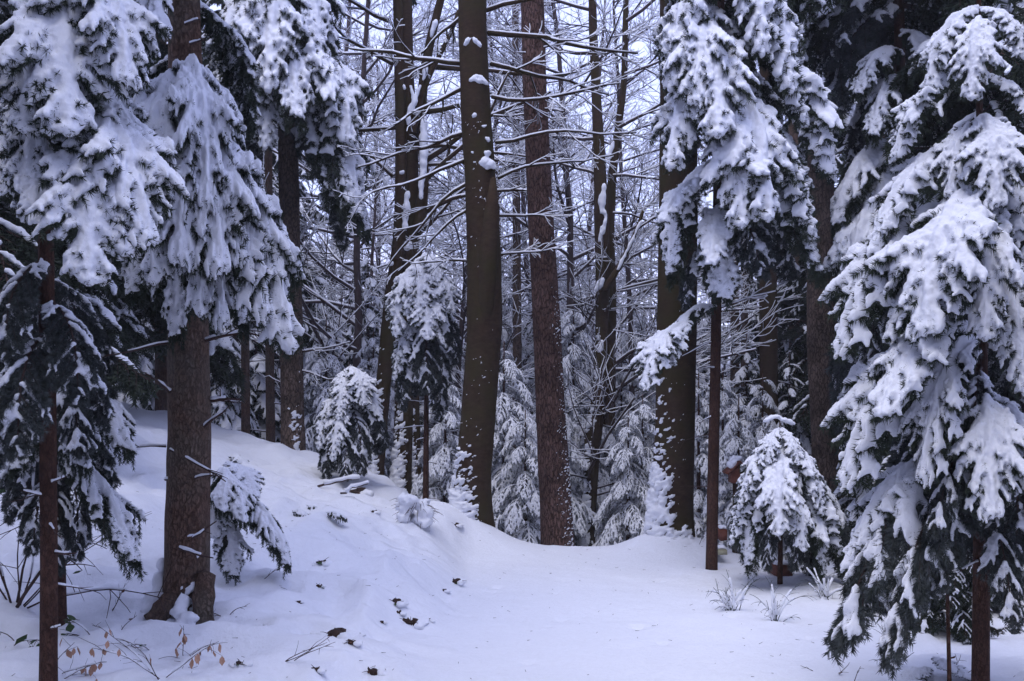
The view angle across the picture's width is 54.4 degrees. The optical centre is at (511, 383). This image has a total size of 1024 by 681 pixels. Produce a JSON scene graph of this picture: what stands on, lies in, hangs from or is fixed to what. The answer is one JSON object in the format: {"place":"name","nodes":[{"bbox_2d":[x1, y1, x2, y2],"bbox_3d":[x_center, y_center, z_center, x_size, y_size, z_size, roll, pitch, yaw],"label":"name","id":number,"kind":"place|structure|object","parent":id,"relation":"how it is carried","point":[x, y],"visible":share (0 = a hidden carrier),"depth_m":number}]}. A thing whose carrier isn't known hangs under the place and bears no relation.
{"place":"outdoors","nodes":[
{"label":"outdoors","id":0,"kind":"place"},
{"bbox_2d":[0,402,1023,680],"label":"ground","id":1,"kind":"structure","parent":0,"point":[268,628],"depth_m":6.51},
{"bbox_2d":[0,632,38,646],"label":"bramble","id":2,"kind":"object","parent":1,"relation":"on","point":[22,638],"visible":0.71,"depth_m":5.08},
{"bbox_2d":[0,297,147,625],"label":"young spruce","id":3,"kind":"object","parent":1,"relation":"on","point":[82,452],"visible":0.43,"depth_m":5.24},
{"bbox_2d":[58,616,89,635],"bbox_3d":[-2.351,1.313,5.234,0.246,0.217,0.217,0,0,0],"label":"bramble","id":4,"kind":"object","parent":1,"relation":"on","point":[70,627],"visible":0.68,"depth_m":5.24},
{"bbox_2d":[0,0,163,410],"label":"spruce tree","id":5,"kind":"object","parent":1,"relation":"on","point":[18,249],"visible":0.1,"depth_m":8.59},
{"bbox_2d":[58,639,106,680],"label":"beech sapling","id":6,"kind":"object","parent":1,"relation":"on","point":[82,668],"visible":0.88,"depth_m":4.77},
{"bbox_2d":[1,1,167,361],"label":"spruce tree","id":7,"kind":"object","parent":1,"relation":"on","point":[136,332],"visible":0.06,"depth_m":11.86},
{"bbox_2d":[0,461,176,617],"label":"bramble","id":8,"kind":"object","parent":1,"relation":"on","point":[19,599],"visible":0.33,"depth_m":5.81},
{"bbox_2d":[0,0,191,680],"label":"spruce tree","id":9,"kind":"object","parent":1,"relation":"on","point":[106,177],"visible":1,"depth_m":4.16},
{"bbox_2d":[112,317,154,410],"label":"young fir","id":10,"kind":"object","parent":1,"relation":"on","point":[147,366],"visible":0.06,"depth_m":15.18},
{"bbox_2d":[79,624,227,679],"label":"beech sapling","id":11,"kind":"object","parent":1,"relation":"on","point":[191,664],"visible":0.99,"depth_m":4.70},
{"bbox_2d":[68,7,246,403],"bbox_3d":[-5.433,-4.627,12.914,3.604,10.200,3.521,0,0,0],"label":"spruce tree","id":12,"kind":"object","parent":1,"relation":"on","point":[224,362],"visible":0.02,"depth_m":13.57},
{"bbox_2d":[155,32,166,410],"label":"spruce tree","id":13,"kind":"object","parent":1,"relation":"on","point":[161,374],"visible":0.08,"depth_m":14.42},
{"bbox_2d":[159,626,213,658],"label":"beech sapling","id":14,"kind":"object","parent":1,"relation":"on","point":[184,639],"visible":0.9,"depth_m":5.27},
{"bbox_2d":[103,0,307,624],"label":"spruce tree","id":15,"kind":"object","parent":1,"relation":"on","point":[224,250],"visible":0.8,"depth_m":5.33},
{"bbox_2d":[216,326,249,433],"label":"spruce tree","id":16,"kind":"object","parent":1,"relation":"on","point":[245,408],"visible":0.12,"depth_m":14.95},
{"bbox_2d":[210,311,259,436],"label":"young fir","id":17,"kind":"object","parent":1,"relation":"on","point":[229,419],"visible":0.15,"depth_m":16.20},
{"bbox_2d":[228,453,249,463],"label":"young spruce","id":18,"kind":"object","parent":1,"relation":"on","point":[239,458],"visible":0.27,"depth_m":11.12},
{"bbox_2d":[228,659,252,666],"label":"leaf tuft","id":19,"kind":"object","parent":1,"relation":"on","point":[245,663],"visible":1,"depth_m":4.99},
{"bbox_2d":[210,461,291,585],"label":"young spruce","id":20,"kind":"object","parent":1,"relation":"on","point":[234,497],"visible":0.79,"depth_m":6.60},
{"bbox_2d":[231,317,280,442],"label":"young fir","id":21,"kind":"object","parent":1,"relation":"on","point":[258,404],"visible":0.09,"depth_m":17.67},
{"bbox_2d":[250,148,317,441],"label":"spruce tree","id":22,"kind":"object","parent":1,"relation":"on","point":[270,399],"visible":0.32,"depth_m":15.44},
{"bbox_2d":[285,634,334,661],"bbox_3d":[-1.067,1.368,5.075,0.307,0.161,0.244,0,0,0],"label":"bare twig","id":23,"kind":"object","parent":1,"relation":"on","point":[307,652],"visible":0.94,"depth_m":5.10},
{"bbox_2d":[201,0,422,450],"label":"spruce tree","id":24,"kind":"object","parent":1,"relation":"on","point":[312,84],"visible":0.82,"depth_m":12.68},
{"bbox_2d":[303,314,357,453],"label":"young fir","id":25,"kind":"object","parent":1,"relation":"on","point":[313,400],"visible":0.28,"depth_m":16.82},
{"bbox_2d":[326,511,346,523],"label":"spruce sprig","id":26,"kind":"object","parent":1,"relation":"on","point":[336,515],"visible":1,"depth_m":8.47},
{"bbox_2d":[310,625,365,638],"bbox_3d":[-1.032,1.488,5.875,0.329,0.119,0.280,0,0,0],"label":"leaf tuft","id":27,"kind":"object","parent":1,"relation":"on","point":[336,631],"visible":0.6,"depth_m":5.86},
{"bbox_2d":[317,474,359,486],"bbox_3d":[-1.896,1.063,10.902,0.474,0.149,0.065,0,0,0],"label":"fallen stick","id":28,"kind":"object","parent":1,"relation":"on","point":[342,479],"visible":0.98,"depth_m":10.88},
{"bbox_2d":[312,361,390,481],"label":"young fir","id":29,"kind":"object","parent":1,"relation":"on","point":[334,423],"visible":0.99,"depth_m":11.89},
{"bbox_2d":[340,480,368,493],"bbox_3d":[-1.563,1.026,9.888,0.295,0.143,0.060,0,0,0],"label":"fallen stick","id":30,"kind":"object","parent":1,"relation":"on","point":[354,485],"visible":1,"depth_m":9.88},
{"bbox_2d":[343,487,373,496],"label":"leaf tuft","id":31,"kind":"object","parent":1,"relation":"on","point":[362,490],"visible":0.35,"depth_m":11.44},
{"bbox_2d":[343,330,394,477],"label":"young fir","id":32,"kind":"object","parent":1,"relation":"on","point":[374,363],"visible":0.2,"depth_m":15.39},
{"bbox_2d":[360,667,390,675],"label":"leaf tuft","id":33,"kind":"object","parent":1,"relation":"on","point":[380,672],"visible":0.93,"depth_m":5.27},
{"bbox_2d":[400,616,428,629],"bbox_3d":[-0.657,1.568,6.565,0.224,0.098,0.170,0,0,0],"label":"leaf tuft","id":34,"kind":"object","parent":1,"relation":"on","point":[420,623],"visible":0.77,"depth_m":6.54},
{"bbox_2d":[392,492,442,527],"bbox_3d":[-0.905,1.219,9.523,0.526,0.366,0.459,0,0,0],"label":"snowed bush","id":35,"kind":"object","parent":1,"relation":"on","point":[406,505],"visible":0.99,"depth_m":9.42},
{"bbox_2d":[380,249,462,498],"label":"young fir","id":36,"kind":"object","parent":1,"relation":"on","point":[422,368],"visible":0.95,"depth_m":11.10},
{"bbox_2d":[273,0,594,495],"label":"beech tree","id":37,"kind":"object","parent":1,"relation":"on","point":[405,471],"visible":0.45,"depth_m":13.87},
{"bbox_2d":[411,383,461,502],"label":"young fir","id":38,"kind":"object","parent":1,"relation":"on","point":[442,458],"visible":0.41,"depth_m":13.04},
{"bbox_2d":[12,488,937,678],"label":"needle litter","id":39,"kind":"object","parent":1,"relation":"on","point":[469,595],"visible":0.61,"depth_m":6.63},
{"bbox_2d":[332,0,659,527],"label":"beech tree","id":40,"kind":"object","parent":1,"relation":"on","point":[470,494],"visible":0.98,"depth_m":10.48},
{"bbox_2d":[491,345,539,543],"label":"young fir","id":41,"kind":"object","parent":1,"relation":"on","point":[506,404],"visible":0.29,"depth_m":13.76},
{"bbox_2d":[492,410,539,543],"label":"young fir","id":42,"kind":"object","parent":1,"relation":"on","point":[528,493],"visible":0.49,"depth_m":13.16},
{"bbox_2d":[510,0,574,545],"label":"spruce tree","id":43,"kind":"object","parent":1,"relation":"on","point":[556,518],"visible":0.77,"depth_m":11.46},
{"bbox_2d":[520,362,595,545],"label":"young fir","id":44,"kind":"object","parent":1,"relation":"on","point":[579,528],"visible":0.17,"depth_m":16.30},
{"bbox_2d":[433,0,710,545],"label":"beech tree","id":45,"kind":"object","parent":1,"relation":"on","point":[605,212],"visible":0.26,"depth_m":16.44},
{"bbox_2d":[592,410,650,545],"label":"young fir","id":46,"kind":"object","parent":1,"relation":"on","point":[610,534],"visible":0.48,"depth_m":14.03},
{"bbox_2d":[609,394,654,544],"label":"young fir","id":47,"kind":"object","parent":1,"relation":"on","point":[645,404],"visible":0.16,"depth_m":14.42},
{"bbox_2d":[643,0,697,538],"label":"beech tree","id":48,"kind":"object","parent":1,"relation":"on","point":[669,512],"visible":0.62,"depth_m":10.02},
{"bbox_2d":[694,373,728,546],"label":"young fir","id":49,"kind":"object","parent":1,"relation":"on","point":[700,493],"visible":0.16,"depth_m":13.43},
{"bbox_2d":[694,368,748,532],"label":"young fir","id":50,"kind":"object","parent":1,"relation":"on","point":[729,392],"visible":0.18,"depth_m":15.43},
{"bbox_2d":[718,524,726,540],"bbox_3d":[2.085,1.474,9.965,0.066,0.150,0.370,0,0,0],"label":"plank","id":51,"kind":"object","parent":1,"relation":"on","point":[722,532],"visible":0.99,"depth_m":9.80},
{"bbox_2d":[706,569,759,610],"bbox_3d":[1.636,1.503,7.244,0.398,0.345,0.377,0,0,0],"label":"grass tuft","id":52,"kind":"object","parent":1,"relation":"on","point":[727,603],"visible":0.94,"depth_m":7.18},
{"bbox_2d":[722,455,743,553],"bbox_3d":[2.261,1.329,9.981,0.271,1.221,0.262,0,0,0],"label":"roofed post","id":53,"kind":"object","parent":1,"relation":"on","point":[732,469],"visible":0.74,"depth_m":9.91},
{"bbox_2d":[627,0,847,569],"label":"spruce tree","id":54,"kind":"object","parent":1,"relation":"on","point":[724,99],"visible":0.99,"depth_m":8.34},
{"bbox_2d":[701,397,777,557],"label":"young fir","id":55,"kind":"object","parent":1,"relation":"on","point":[752,442],"visible":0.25,"depth_m":12.47},
{"bbox_2d":[724,331,759,502],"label":"young fir","id":56,"kind":"object","parent":1,"relation":"on","point":[742,373],"visible":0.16,"depth_m":17.40},
{"bbox_2d":[727,373,794,559],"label":"young fir","id":57,"kind":"object","parent":1,"relation":"on","point":[760,430],"visible":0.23,"depth_m":14.40},
{"bbox_2d":[722,68,806,433],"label":"spruce tree","id":58,"kind":"object","parent":1,"relation":"on","point":[768,357],"visible":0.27,"depth_m":16.87},
{"bbox_2d":[770,558,792,575],"bbox_3d":[2.348,1.603,8.765,0.156,0.134,0.370,0,0,0],"label":"tree stump","id":59,"kind":"object","parent":1,"relation":"on","point":[775,568],"visible":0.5,"depth_m":8.61},
{"bbox_2d":[750,576,816,621],"bbox_3d":[1.874,1.502,6.893,0.436,0.359,0.239,0,0,0],"label":"grass tuft","id":60,"kind":"object","parent":1,"relation":"on","point":[775,612],"visible":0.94,"depth_m":6.87},
{"bbox_2d":[715,0,855,513],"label":"spruce tree","id":61,"kind":"object","parent":1,"relation":"on","point":[820,335],"visible":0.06,"depth_m":12.83},
{"bbox_2d":[727,414,851,584],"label":"young fir","id":62,"kind":"object","parent":1,"relation":"on","point":[783,487],"visible":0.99,"depth_m":8.00},
{"bbox_2d":[777,352,811,556],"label":"young fir","id":63,"kind":"object","parent":1,"relation":"on","point":[800,434],"visible":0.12,"depth_m":16.88},
{"bbox_2d":[800,560,842,599],"bbox_3d":[2.416,1.510,7.713,0.437,0.350,0.451,0,0,0],"label":"grass tuft","id":64,"kind":"object","parent":1,"relation":"on","point":[824,588],"visible":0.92,"depth_m":7.66},
{"bbox_2d":[826,441,870,565],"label":"young fir","id":65,"kind":"object","parent":1,"relation":"on","point":[844,502],"visible":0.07,"depth_m":9.85},
{"bbox_2d":[836,83,893,505],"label":"spruce tree","id":66,"kind":"object","parent":1,"relation":"on","point":[891,127],"depth_m":13.01},
{"bbox_2d":[728,0,1023,455],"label":"spruce tree","id":67,"kind":"object","parent":1,"relation":"on","point":[877,45],"visible":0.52,"depth_m":9.27},
{"bbox_2d":[815,0,1023,680],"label":"fir tree","id":68,"kind":"object","parent":1,"relation":"on","point":[935,403],"visible":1,"depth_m":4.79},
{"bbox_2d":[824,89,1022,488],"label":"spruce tree","id":69,"kind":"object","parent":1,"relation":"on","point":[914,153],"depth_m":11.16},
{"bbox_2d":[900,656,970,680],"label":"spruce seedling","id":70,"kind":"object","parent":1,"relation":"on","point":[918,672],"visible":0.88,"depth_m":5.44},
{"bbox_2d":[865,0,1023,591],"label":"spruce tree","id":71,"kind":"object","parent":1,"relation":"on","point":[940,121],"visible":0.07,"depth_m":8.52},
{"bbox_2d":[945,588,951,680],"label":"dead sapling","id":72,"kind":"object","parent":1,"relation":"on","point":[948,644],"visible":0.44,"depth_m":5.00},
{"bbox_2d":[914,529,1000,644],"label":"young fir","id":73,"kind":"object","parent":1,"relation":"on","point":[960,619],"visible":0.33,"depth_m":6.43},
{"bbox_2d":[945,495,1023,617],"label":"young fir","id":74,"kind":"object","parent":1,"relation":"on","point":[1022,602],"depth_m":7.45},
{"bbox_2d":[997,625,1023,634],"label":"spruce seedling","id":75,"kind":"object","parent":1,"relation":"on","point":[1004,629],"visible":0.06,"depth_m":6.75},
{"bbox_2d":[204,0,841,271],"label":"sky","id":76,"kind":"structure","parent":0,"point":[638,44]},
{"bbox_2d":[324,251,754,343],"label":"hills","id":77,"kind":"structure","parent":0,"point":[524,275],"depth_m":119.47},
{"bbox_2d":[201,0,329,442],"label":"spruce tree","id":78,"kind":"object","parent":77,"relation":"on","point":[308,329],"visible":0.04,"depth_m":19.37},
{"bbox_2d":[264,122,341,362],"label":"spruce tree","id":79,"kind":"object","parent":77,"relation":"on","point":[304,174],"visible":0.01,"depth_m":23.85},
{"bbox_2d":[277,230,340,446],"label":"young fir","id":80,"kind":"object","parent":77,"relation":"on","point":[321,280],"visible":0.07,"depth_m":21.87},
{"bbox_2d":[131,0,519,452],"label":"leafless tree","id":81,"kind":"object","parent":77,"relation":"on","point":[356,340],"visible":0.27,"depth_m":17.55},
{"bbox_2d":[312,291,370,425],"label":"young fir","id":82,"kind":"object","parent":77,"relation":"on","point":[339,308],"visible":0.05,"depth_m":20.97},
{"bbox_2d":[325,123,394,294],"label":"leafless tree","id":83,"kind":"object","parent":77,"relation":"on","point":[372,226],"visible":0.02,"depth_m":38.10},
{"bbox_2d":[342,259,392,409],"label":"young fir","id":84,"kind":"object","parent":77,"relation":"on","point":[365,276],"visible":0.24,"depth_m":17.89},
{"bbox_2d":[299,1,466,445],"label":"leafless tree","id":85,"kind":"object","parent":77,"relation":"on","point":[371,262],"visible":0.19,"depth_m":21.98},
{"bbox_2d":[306,0,465,351],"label":"leafless tree","id":86,"kind":"object","parent":77,"relation":"on","point":[378,251],"visible":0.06,"depth_m":26.16},
{"bbox_2d":[276,0,507,376],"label":"leafless tree","id":87,"kind":"object","parent":77,"relation":"on","point":[311,194],"visible":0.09,"depth_m":25.31},
{"bbox_2d":[352,143,462,307],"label":"leafless tree","id":88,"kind":"object","parent":77,"relation":"on","point":[387,203],"visible":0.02,"depth_m":32.51},
{"bbox_2d":[334,42,526,357],"bbox_3d":[-0.742,-2.409,28.665,8.899,15.472,8.416,0,0,10],"label":"leafless tree","id":89,"kind":"object","parent":77,"relation":"on","point":[448,132],"visible":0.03,"depth_m":28.73},
{"bbox_2d":[419,319,461,500],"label":"young fir","id":90,"kind":"object","parent":77,"relation":"on","point":[421,398],"visible":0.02,"depth_m":18.31},
{"bbox_2d":[327,0,555,345],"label":"leafless tree","id":91,"kind":"object","parent":77,"relation":"on","point":[381,77],"visible":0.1,"depth_m":25.71},
{"bbox_2d":[308,0,586,494],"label":"leafless tree","id":92,"kind":"object","parent":77,"relation":"on","point":[463,306],"visible":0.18,"depth_m":18.38},
{"bbox_2d":[438,342,465,446],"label":"young fir","id":93,"kind":"object","parent":77,"relation":"on","point":[463,367],"depth_m":20.79},
{"bbox_2d":[305,0,617,429],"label":"leafless tree","id":94,"kind":"object","parent":77,"relation":"on","point":[433,117],"visible":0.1,"depth_m":23.39},
{"bbox_2d":[460,260,529,476],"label":"young fir","id":95,"kind":"object","parent":77,"relation":"on","point":[504,331],"visible":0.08,"depth_m":19.37},
{"bbox_2d":[496,5,532,448],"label":"pine tree","id":96,"kind":"object","parent":77,"relation":"on","point":[517,345],"visible":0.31,"depth_m":18.93},
{"bbox_2d":[372,0,657,429],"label":"leafless tree","id":97,"kind":"object","parent":77,"relation":"on","point":[562,277],"visible":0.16,"depth_m":20.82},
{"bbox_2d":[522,303,535,414],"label":"young fir","id":98,"kind":"object","parent":77,"relation":"on","point":[526,336],"visible":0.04,"depth_m":20.84},
{"bbox_2d":[370,0,704,490],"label":"leafless tree","id":99,"kind":"object","parent":77,"relation":"on","point":[523,270],"visible":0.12,"depth_m":22.12},
{"bbox_2d":[428,48,652,372],"bbox_3d":[0.644,-1.847,26.400,7.340,14.513,7.078,0,0,-26],"label":"leafless tree","id":100,"kind":"object","parent":77,"relation":"on","point":[526,211],"visible":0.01,"depth_m":25.90},
{"bbox_2d":[503,108,650,329],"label":"leafless tree","id":101,"kind":"object","parent":77,"relation":"on","point":[573,199],"visible":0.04,"depth_m":31.60},
{"bbox_2d":[361,0,803,501],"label":"leafless tree","id":102,"kind":"object","parent":77,"relation":"on","point":[572,275],"visible":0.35,"depth_m":17.08},
{"bbox_2d":[561,300,612,545],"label":"young fir","id":103,"kind":"object","parent":77,"relation":"on","point":[568,318],"visible":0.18,"depth_m":17.76},
{"bbox_2d":[569,424,612,544],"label":"young fir","id":104,"kind":"object","parent":77,"relation":"on","point":[581,486],"visible":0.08,"depth_m":17.31},
{"bbox_2d":[574,353,626,527],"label":"young fir","id":105,"kind":"object","parent":77,"relation":"on","point":[611,438],"visible":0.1,"depth_m":17.69},
{"bbox_2d":[448,0,757,471],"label":"leafless tree","id":106,"kind":"object","parent":77,"relation":"on","point":[633,82],"visible":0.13,"depth_m":24.92},
{"bbox_2d":[429,0,806,487],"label":"leafless tree","id":107,"kind":"object","parent":77,"relation":"on","point":[622,193],"visible":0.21,"depth_m":18.62},
{"bbox_2d":[604,346,649,527],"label":"young fir","id":108,"kind":"object","parent":77,"relation":"on","point":[623,393],"visible":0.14,"depth_m":18.35},
{"bbox_2d":[616,309,655,481],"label":"young fir","id":109,"kind":"object","parent":77,"relation":"on","point":[624,351],"visible":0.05,"depth_m":19.76},
{"bbox_2d":[559,141,740,466],"bbox_3d":[2.740,-0.826,22.348,6.056,11.920,6.896,0,0,-9],"label":"leafless tree","id":110,"kind":"object","parent":77,"relation":"on","point":[654,327],"visible":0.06,"depth_m":22.32},
{"bbox_2d":[585,130,725,359],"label":"leafless tree","id":111,"kind":"object","parent":77,"relation":"on","point":[649,223],"visible":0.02,"depth_m":34.23},
{"bbox_2d":[559,126,755,438],"bbox_3d":[4.172,-0.843,27.153,6.286,12.827,6.992,0,0,20],"label":"leafless tree","id":112,"kind":"object","parent":77,"relation":"on","point":[645,157],"visible":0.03,"depth_m":26.92},
{"bbox_2d":[566,20,801,415],"bbox_3d":[5.946,-4.124,21.611,10.233,18.813,10.820,0,0,-37],"label":"leafless tree","id":113,"kind":"object","parent":77,"relation":"on","point":[646,100],"visible":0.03,"depth_m":23.23},
{"bbox_2d":[615,111,787,439],"bbox_3d":[4.268,-1.108,23.836,6.604,12.998,7.519,0,0,-8],"label":"leafless tree","id":114,"kind":"object","parent":77,"relation":"on","point":[698,286],"visible":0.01,"depth_m":23.76},
{"bbox_2d":[694,298,727,507],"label":"young fir","id":115,"kind":"object","parent":77,"relation":"on","point":[707,370],"visible":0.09,"depth_m":18.85},
{"bbox_2d":[698,260,744,500],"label":"spruce tree","id":116,"kind":"object","parent":77,"relation":"on","point":[733,370],"visible":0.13,"depth_m":17.93},
{"bbox_2d":[700,274,758,441],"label":"spruce tree","id":117,"kind":"object","parent":77,"relation":"on","point":[752,358],"visible":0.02,"depth_m":26.59},
{"bbox_2d":[702,235,758,413],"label":"spruce tree","id":118,"kind":"object","parent":77,"relation":"on","point":[744,316],"visible":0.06,"depth_m":19.94},
{"bbox_2d":[739,94,837,442],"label":"spruce tree","id":119,"kind":"object","parent":77,"relation":"on","point":[790,334],"visible":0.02,"depth_m":20.64},
{"bbox_2d":[778,120,799,346],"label":"spruce tree","id":120,"kind":"object","parent":77,"relation":"on","point":[792,134],"visible":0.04,"depth_m":19.91},
{"bbox_2d":[777,88,888,455],"bbox_3d":[6.210,-0.945,17.464,4.368,11.670,4.110,0,0,0],"label":"spruce tree","id":121,"kind":"object","parent":77,"relation":"on","point":[800,407],"visible":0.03,"depth_m":17.68},
{"bbox_2d":[437,518,846,680],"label":"path","id":122,"kind":"structure","parent":0,"point":[708,642],"depth_m":6.86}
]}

